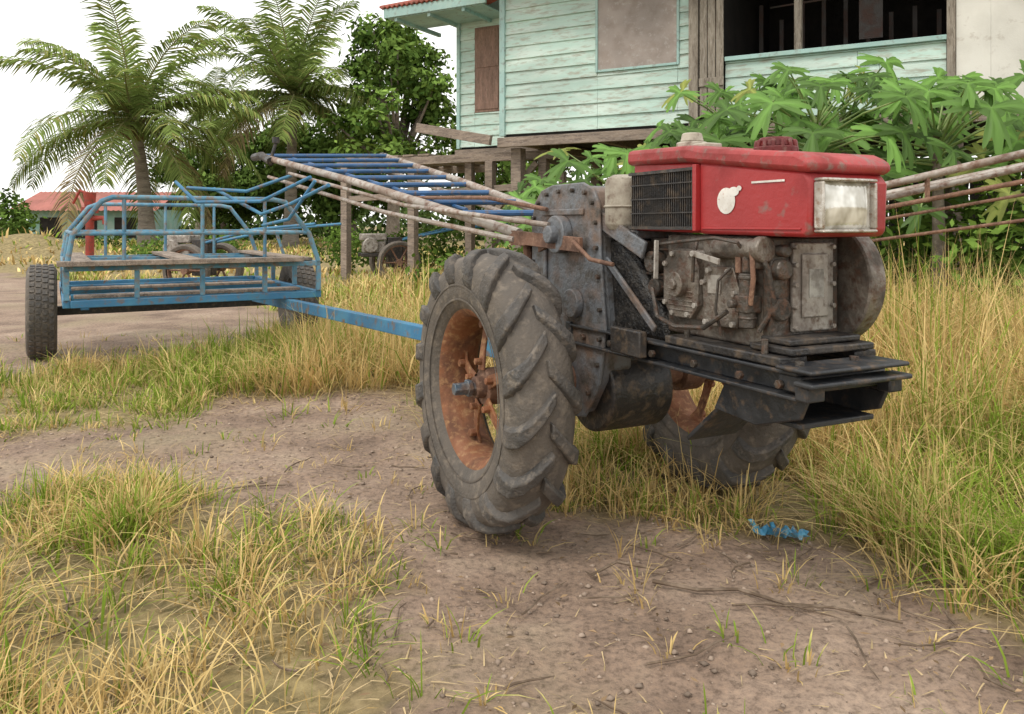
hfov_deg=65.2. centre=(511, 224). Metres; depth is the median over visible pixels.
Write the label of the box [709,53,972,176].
papaya plant
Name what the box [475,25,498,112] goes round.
wing window shutter
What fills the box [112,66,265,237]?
coconut palm
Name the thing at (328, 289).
grass
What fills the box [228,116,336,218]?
broadleaf tree
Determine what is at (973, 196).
shrubs
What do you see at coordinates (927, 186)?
fence
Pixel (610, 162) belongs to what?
papaya plant
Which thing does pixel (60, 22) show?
sky
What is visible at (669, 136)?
papaya plant
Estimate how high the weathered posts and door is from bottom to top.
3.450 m
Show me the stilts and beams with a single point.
(517, 152)
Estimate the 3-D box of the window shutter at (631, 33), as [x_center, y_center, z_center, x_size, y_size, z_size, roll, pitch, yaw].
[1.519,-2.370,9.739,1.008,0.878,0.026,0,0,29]
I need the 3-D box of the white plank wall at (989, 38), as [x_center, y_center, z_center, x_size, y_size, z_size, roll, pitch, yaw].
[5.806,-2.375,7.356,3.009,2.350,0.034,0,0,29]
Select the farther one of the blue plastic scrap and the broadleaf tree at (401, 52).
the broadleaf tree at (401, 52)
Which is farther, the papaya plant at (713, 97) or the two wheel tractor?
the papaya plant at (713, 97)
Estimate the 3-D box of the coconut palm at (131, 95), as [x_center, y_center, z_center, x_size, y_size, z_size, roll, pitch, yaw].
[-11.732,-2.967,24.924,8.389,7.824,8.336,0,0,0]
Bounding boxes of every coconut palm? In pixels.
[0,0,266,248]
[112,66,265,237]
[169,0,391,247]
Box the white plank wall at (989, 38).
[956,0,1023,99]
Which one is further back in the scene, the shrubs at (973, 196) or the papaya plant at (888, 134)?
the shrubs at (973, 196)
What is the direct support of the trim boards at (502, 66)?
attached to the clapboard walls at (554, 82)
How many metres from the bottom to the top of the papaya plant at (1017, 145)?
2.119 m
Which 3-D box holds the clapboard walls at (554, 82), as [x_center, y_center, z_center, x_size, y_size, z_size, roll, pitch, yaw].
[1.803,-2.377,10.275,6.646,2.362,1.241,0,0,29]
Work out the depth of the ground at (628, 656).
1.95 m
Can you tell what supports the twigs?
on the ground at (628, 656)
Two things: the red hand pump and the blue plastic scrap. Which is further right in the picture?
the blue plastic scrap
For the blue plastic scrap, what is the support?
on the ground at (628, 656)
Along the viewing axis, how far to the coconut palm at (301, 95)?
28.97 m
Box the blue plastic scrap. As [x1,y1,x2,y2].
[748,519,809,539]
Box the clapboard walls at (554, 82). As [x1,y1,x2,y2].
[460,0,945,147]
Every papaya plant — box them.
[493,168,603,238]
[504,140,702,248]
[597,108,783,179]
[631,72,853,171]
[698,61,973,175]
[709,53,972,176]
[798,59,1023,300]
[839,71,1023,290]
[930,113,1023,222]
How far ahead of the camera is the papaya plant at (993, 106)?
6.09 m
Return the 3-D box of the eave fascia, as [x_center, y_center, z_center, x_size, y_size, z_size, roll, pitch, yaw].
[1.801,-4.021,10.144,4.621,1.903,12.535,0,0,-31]
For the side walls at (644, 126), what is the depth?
15.30 m
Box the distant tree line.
[1,170,1021,241]
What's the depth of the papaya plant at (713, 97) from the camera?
7.37 m
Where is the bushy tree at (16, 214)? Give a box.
[0,188,46,235]
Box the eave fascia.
[384,0,498,36]
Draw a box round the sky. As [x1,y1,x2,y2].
[0,0,1021,225]
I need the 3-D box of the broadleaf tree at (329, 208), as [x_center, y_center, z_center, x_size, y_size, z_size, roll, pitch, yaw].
[-6.801,-1.452,32.952,4.735,5.390,4.927,0,0,31]
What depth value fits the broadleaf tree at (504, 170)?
31.91 m
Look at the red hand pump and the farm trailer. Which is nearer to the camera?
the farm trailer
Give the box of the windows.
[40,217,135,237]
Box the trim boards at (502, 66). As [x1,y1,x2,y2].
[456,0,946,148]
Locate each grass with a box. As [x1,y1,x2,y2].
[0,194,1023,713]
[0,227,1018,333]
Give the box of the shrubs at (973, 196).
[689,169,1023,276]
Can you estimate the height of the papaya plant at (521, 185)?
1.581 m
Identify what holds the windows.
in the red roof shed
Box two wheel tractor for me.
[174,132,911,534]
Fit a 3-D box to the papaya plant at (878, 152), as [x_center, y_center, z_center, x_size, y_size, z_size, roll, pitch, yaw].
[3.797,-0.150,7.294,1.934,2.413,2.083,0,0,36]
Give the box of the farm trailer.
[25,195,493,359]
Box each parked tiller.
[162,222,341,277]
[358,224,507,281]
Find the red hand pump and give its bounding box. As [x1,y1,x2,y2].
[72,189,103,255]
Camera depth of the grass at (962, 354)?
2.48 m
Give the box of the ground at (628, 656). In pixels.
[0,226,1023,713]
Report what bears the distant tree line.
on the ground at (628, 656)
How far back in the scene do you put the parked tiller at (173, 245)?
10.31 m
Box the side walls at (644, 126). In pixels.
[466,39,715,147]
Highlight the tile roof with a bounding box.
[379,0,715,39]
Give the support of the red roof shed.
on the ground at (628, 656)
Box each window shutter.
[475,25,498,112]
[598,0,676,69]
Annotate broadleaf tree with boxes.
[148,140,278,228]
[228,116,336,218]
[297,131,405,239]
[312,7,455,236]
[431,120,571,246]
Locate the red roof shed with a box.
[11,191,192,240]
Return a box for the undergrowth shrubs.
[0,152,1023,315]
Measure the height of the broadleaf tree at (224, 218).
5.443 m
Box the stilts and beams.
[337,111,1018,284]
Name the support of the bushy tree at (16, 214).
on the ground at (628, 656)
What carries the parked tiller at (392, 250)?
on the ground at (628, 656)
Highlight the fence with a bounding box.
[871,149,1023,241]
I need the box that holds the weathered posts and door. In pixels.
[689,0,955,189]
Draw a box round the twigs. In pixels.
[26,457,1014,713]
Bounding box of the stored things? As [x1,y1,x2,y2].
[759,0,941,113]

